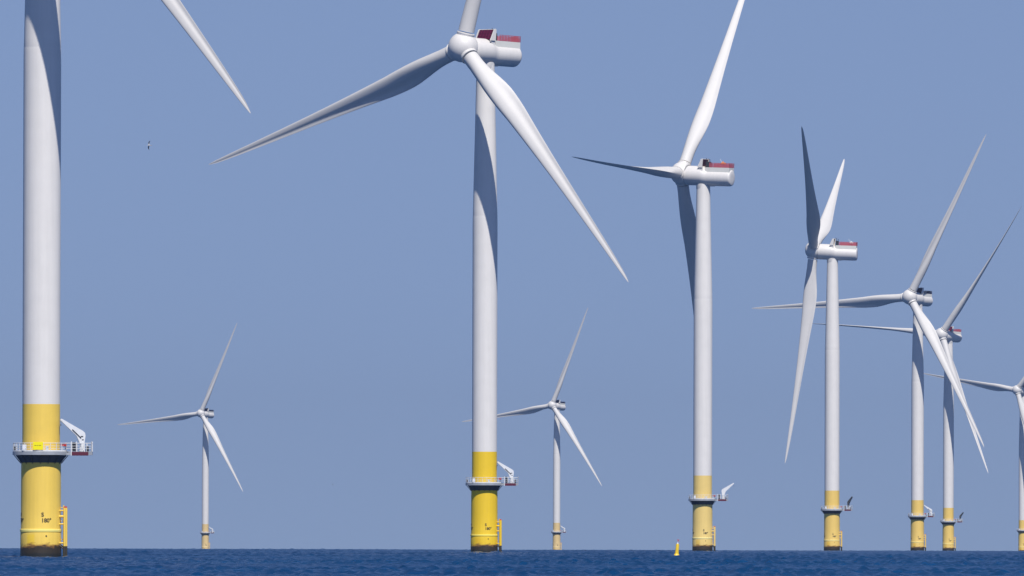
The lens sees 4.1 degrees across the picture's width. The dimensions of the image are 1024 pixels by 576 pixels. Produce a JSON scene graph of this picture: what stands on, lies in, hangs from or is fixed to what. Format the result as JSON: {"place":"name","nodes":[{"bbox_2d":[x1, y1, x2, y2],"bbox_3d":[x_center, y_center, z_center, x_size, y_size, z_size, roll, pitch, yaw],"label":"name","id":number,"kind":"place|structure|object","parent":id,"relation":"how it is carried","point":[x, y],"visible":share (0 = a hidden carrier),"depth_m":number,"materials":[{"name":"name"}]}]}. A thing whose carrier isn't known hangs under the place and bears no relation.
{"place":"outdoors","nodes":[
{"label":"outdoors","id":0,"kind":"place"},
{"bbox_2d":[0,548,1023,575],"bbox_3d":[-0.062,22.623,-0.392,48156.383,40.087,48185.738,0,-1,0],"label":"sea","id":1,"kind":"structure","parent":0,"point":[243,562],"depth_m":1707.52,"materials":[{"name":"liquid"}]},
{"bbox_2d":[13,0,250,556],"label":"wind turbine","id":2,"kind":"object","parent":1,"relation":"in","point":[40,455],"visible":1,"depth_m":2345.78,"materials":[{"name":"white paint"}]},
{"bbox_2d":[118,324,242,548],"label":"wind turbine","id":3,"kind":"object","parent":1,"relation":"in","point":[203,413],"visible":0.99,"depth_m":12959.88,"materials":[{"name":"white paint"}]},
{"bbox_2d":[209,0,627,551],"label":"wind turbine","id":4,"kind":"object","parent":1,"relation":"in","point":[483,54],"visible":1,"depth_m":3550.82,"materials":[{"name":"white paint"}]},
{"bbox_2d":[462,308,601,549],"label":"wind turbine","id":5,"kind":"object","parent":1,"relation":"in","point":[555,405],"visible":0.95,"depth_m":12212.88,"materials":[{"name":"white paint"}]},
{"bbox_2d":[574,0,744,550],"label":"wind turbine","id":6,"kind":"object","parent":1,"relation":"in","point":[704,175],"visible":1,"depth_m":4740.40,"materials":[{"name":"white paint"}]},
{"bbox_2d":[674,539,678,554],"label":"navigation buoy","id":7,"kind":"object","parent":1,"relation":"on","point":[677,549],"visible":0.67,"depth_m":2759.29,"materials":[{"name":"yellow metal"}]},
{"bbox_2d":[785,126,857,550],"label":"wind turbine","id":8,"kind":"object","parent":1,"relation":"in","point":[818,231],"visible":1,"depth_m":5957.08,"materials":[{"name":"white paint"}]},
{"bbox_2d":[752,135,985,550],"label":"wind turbine","id":9,"kind":"object","parent":1,"relation":"in","point":[914,297],"visible":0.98,"depth_m":7064.80,"materials":[{"name":"white paint"}]},
{"bbox_2d":[812,206,1021,550],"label":"wind turbine","id":10,"kind":"object","parent":1,"relation":"in","point":[948,334],"visible":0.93,"depth_m":8273.64,"materials":[{"name":"white paint"}]},
{"bbox_2d":[924,373,1023,550],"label":"wind turbine","id":11,"kind":"object","parent":1,"relation":"in","point":[1017,390],"visible":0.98,"depth_m":11028.48,"materials":[{"name":"white paint"}]},
{"bbox_2d":[0,0,1023,550],"label":"sky","id":12,"kind":"structure","parent":0,"point":[338,250],"materials":[{"name":"blue"}]}
]}

